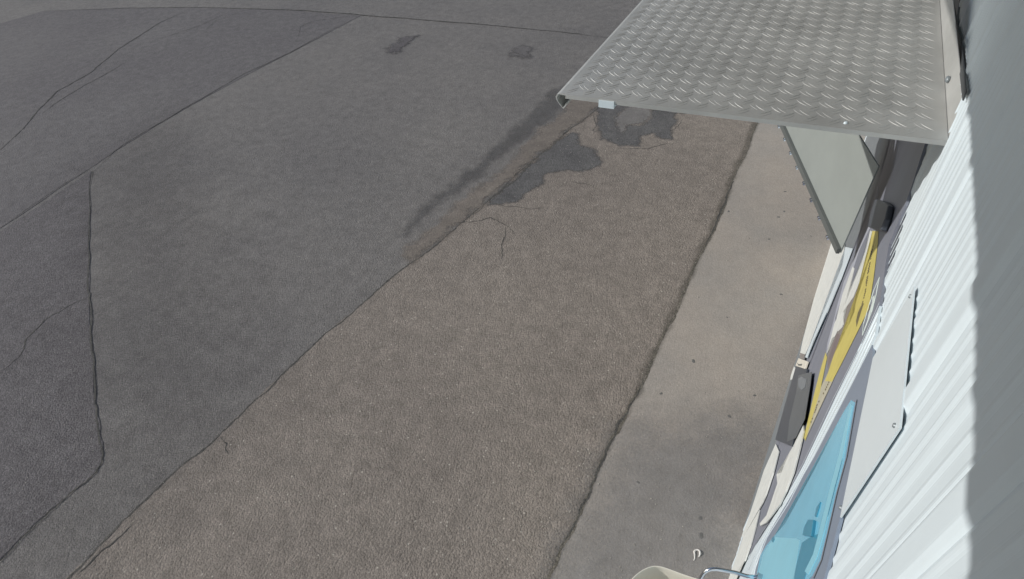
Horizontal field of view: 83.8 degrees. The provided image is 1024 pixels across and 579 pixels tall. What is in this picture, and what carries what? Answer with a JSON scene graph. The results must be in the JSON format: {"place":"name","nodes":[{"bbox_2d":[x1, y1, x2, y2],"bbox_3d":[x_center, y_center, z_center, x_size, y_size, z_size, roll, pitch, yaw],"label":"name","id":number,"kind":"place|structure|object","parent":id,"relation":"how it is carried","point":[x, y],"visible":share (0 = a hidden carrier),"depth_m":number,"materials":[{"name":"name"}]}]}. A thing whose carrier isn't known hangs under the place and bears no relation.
{"place":"outdoors","nodes":[
{"label":"outdoors","id":0,"kind":"place"},
{"bbox_2d":[0,172,102,558],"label":"old asphalt","id":1,"kind":"structure","parent":0,"point":[44,247],"depth_m":4.25,"materials":[{"name":"grey asphalt"}]},
{"bbox_2d":[0,297,88,371],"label":"surface crack","id":2,"kind":"object","parent":1,"relation":"on","point":[37,328],"visible":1,"depth_m":4.52,"materials":[{"name":"black asphalt"}]},
{"bbox_2d":[0,181,103,560],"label":"surface crack","id":3,"kind":"object","parent":1,"relation":"on","point":[94,381],"visible":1,"depth_m":4.14,"materials":[{"name":"black asphalt"}]},
{"bbox_2d":[0,0,706,578],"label":"ground","id":4,"kind":"structure","parent":0,"point":[352,212],"depth_m":5.56,"materials":[{"name":"grey asphalt"}]},
{"bbox_2d":[0,7,360,227],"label":"asphalt","id":5,"kind":"structure","parent":4,"relation":"on","point":[169,67],"depth_m":8.42,"materials":[{"name":"grey asphalt"}]},
{"bbox_2d":[0,11,185,149],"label":"surface crack","id":6,"kind":"object","parent":5,"relation":"on","point":[78,79],"visible":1,"depth_m":8.37,"materials":[{"name":"black asphalt"}]},
{"bbox_2d":[93,28,333,171],"bbox_3d":[-3.767,-2.778,7.708,0.250,0.001,4.440,15,49,22],"label":"surface crack","id":7,"kind":"object","parent":5,"relation":"on","point":[194,102],"visible":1,"depth_m":7.41,"materials":[{"name":"black asphalt"}]},
{"bbox_2d":[55,7,599,36],"bbox_3d":[-3.881,-4.608,9.602,11.622,0.001,0.571,12,47,19],"label":"surface crack","id":8,"kind":"object","parent":5,"relation":"on","point":[327,12],"visible":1,"depth_m":9.47,"materials":[{"name":"black asphalt"}]},
{"bbox_2d":[388,35,417,53],"bbox_3d":[-1.557,-3.498,8.127,0.600,0.001,0.833,18,50,24],"label":"oil stain","id":9,"kind":"object","parent":4,"relation":"on","point":[397,46],"visible":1,"depth_m":8.13,"materials":[{"name":"asphalt"}]},
{"bbox_2d":[65,107,756,578],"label":"coarse lane","id":10,"kind":"structure","parent":4,"relation":"on","point":[573,267],"depth_m":3.64,"materials":[{"name":"grey asphalt"}]},
{"bbox_2d":[67,135,563,578],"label":"joint crack","id":11,"kind":"object","parent":10,"relation":"on","point":[118,525],"visible":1,"depth_m":3.79,"materials":[{"name":"grey asphalt"}]},
{"bbox_2d":[472,107,598,214],"bbox_3d":[0.461,-1.500,5.784,0.066,0.001,2.770,23,52,28],"label":"joint crack","id":12,"kind":"object","parent":10,"relation":"on","point":[538,156],"visible":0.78,"depth_m":5.62,"materials":[{"name":"black asphalt"}]},
{"bbox_2d":[489,133,601,204],"bbox_3d":[0.406,-1.113,5.396,0.830,0.001,1.540,18,50,24],"label":"dark patch","id":13,"kind":"object","parent":10,"relation":"on","point":[568,152],"visible":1,"depth_m":5.46,"materials":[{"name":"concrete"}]},
{"bbox_2d":[596,105,676,145],"bbox_3d":[1.281,-1.748,5.920,0.965,0.001,1.098,4,45,13],"label":"dark patch","id":14,"kind":"object","parent":10,"relation":"on","point":[660,124],"visible":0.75,"depth_m":5.82,"materials":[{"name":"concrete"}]},
{"bbox_2d":[615,106,649,133],"bbox_3d":[1.256,-1.801,5.978,0.440,0.001,0.820,18,50,24],"label":"grey patch","id":15,"kind":"object","parent":14,"relation":"on","point":[630,115],"visible":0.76,"depth_m":5.99,"materials":[{"name":"grey asphalt"}]},
{"bbox_2d":[403,99,598,260],"bbox_3d":[-0.044,-1.201,5.550,0.600,0.001,3.238,24,53,29],"label":"worn band","id":16,"kind":"object","parent":4,"relation":"on","point":[577,111],"visible":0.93,"depth_m":5.47,"materials":[{"name":"asphalt"}]},
{"bbox_2d":[509,45,532,57],"bbox_3d":[0.143,-3.131,7.503,0.650,0.001,0.567,18,50,24],"label":"oil stain","id":17,"kind":"object","parent":4,"relation":"on","point":[522,51],"visible":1,"depth_m":7.50,"materials":[{"name":"black asphalt"}]},
{"bbox_2d":[550,123,865,578],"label":"concrete apron","id":18,"kind":"object","parent":4,"relation":"on","point":[748,347],"visible":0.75,"depth_m":3.47,"materials":[{"name":"grey concrete"}]},
{"bbox_2d":[548,123,757,578],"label":"kerb seam","id":19,"kind":"object","parent":18,"relation":"on","point":[624,419],"visible":0.65,"depth_m":3.72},
{"bbox_2d":[705,181,733,245],"bbox_3d":[1.724,-0.639,4.712,0.029,0.001,0.948,16,49,23],"label":"kerb seam","id":20,"kind":"object","parent":18,"relation":"on","point":[718,216],"visible":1,"depth_m":4.71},
{"label":"damp area","id":21,"kind":"structure","parent":18,"relation":"on","visible":0},
{"bbox_2d":[560,380,643,550],"bbox_3d":[0.529,0.950,3.256,0.045,0.001,1.188,18,50,24],"label":"kerb seam","id":22,"kind":"object","parent":21,"relation":"on","point":[597,471],"visible":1,"depth_m":3.21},
{"bbox_2d":[632,566,695,578],"bbox_3d":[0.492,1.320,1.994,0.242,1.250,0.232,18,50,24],"label":"basin","id":23,"kind":"object","parent":21,"relation":"on","point":[655,572],"visible":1,"depth_m":1.65,"materials":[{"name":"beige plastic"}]},
{"bbox_2d":[693,549,700,560],"bbox_3d":[0.912,1.313,2.823,0.038,0.016,0.063,18,50,24],"label":"litter scrap","id":24,"kind":"object","parent":21,"relation":"on","point":[695,550],"visible":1,"depth_m":2.83,"materials":[{"name":"white plastic"}]},
{"bbox_2d":[729,0,1023,578],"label":"building","id":25,"kind":"structure","parent":4,"relation":"on","point":[895,448],"depth_m":0.63,"materials":[{"name":"white paint"}]},
{"bbox_2d":[698,567,762,578],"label":"wall pipe","id":26,"kind":"object","parent":25,"relation":"attached to","point":[738,573],"depth_m":1.29,"materials":[{"name":"silver metal"}]},
{"bbox_2d":[556,0,966,145],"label":"canopy","id":27,"kind":"object","parent":25,"relation":"attached to","point":[875,68],"visible":1,"depth_m":1.10,"materials":[{"name":"metal"}]},
{"bbox_2d":[754,345,874,578],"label":"window","id":28,"kind":"structure","parent":25,"relation":"in","point":[802,544],"depth_m":0.88,"materials":[{"name":"glass"}]},
{"bbox_2d":[778,125,879,253],"bbox_3d":[1.045,-0.648,2.061,0.022,0.326,1.252,0,45,9],"label":"screen panel","id":29,"kind":"object","parent":25,"relation":"attached to","point":[838,172],"visible":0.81,"depth_m":1.78,"materials":[{"name":"silver metal"}]},
{"bbox_2d":[740,139,927,554],"bbox_3d":[1.096,0.217,2.065,0.019,2.163,1.641,19,50,25],"label":"door","id":30,"kind":"structure","parent":25,"relation":"in","point":[817,379],"depth_m":1.39,"materials":[{"name":"white metal"}]},
{"label":"worn area","id":31,"kind":"structure","parent":4,"relation":"on","visible":0},
{"bbox_2d":[77,526,130,573],"bbox_3d":[-2.257,1.439,3.162,0.020,0.001,0.325,24,53,29],"label":"surface crack","id":32,"kind":"object","parent":31,"relation":"on","point":[103,549],"visible":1,"depth_m":3.17,"materials":[{"name":"black asphalt"}]},
{"bbox_2d":[0,30,754,578],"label":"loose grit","id":33,"kind":"object","parent":31,"relation":"on","point":[416,394],"visible":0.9,"depth_m":3.54,"materials":[{"name":"gravel"}]}
]}

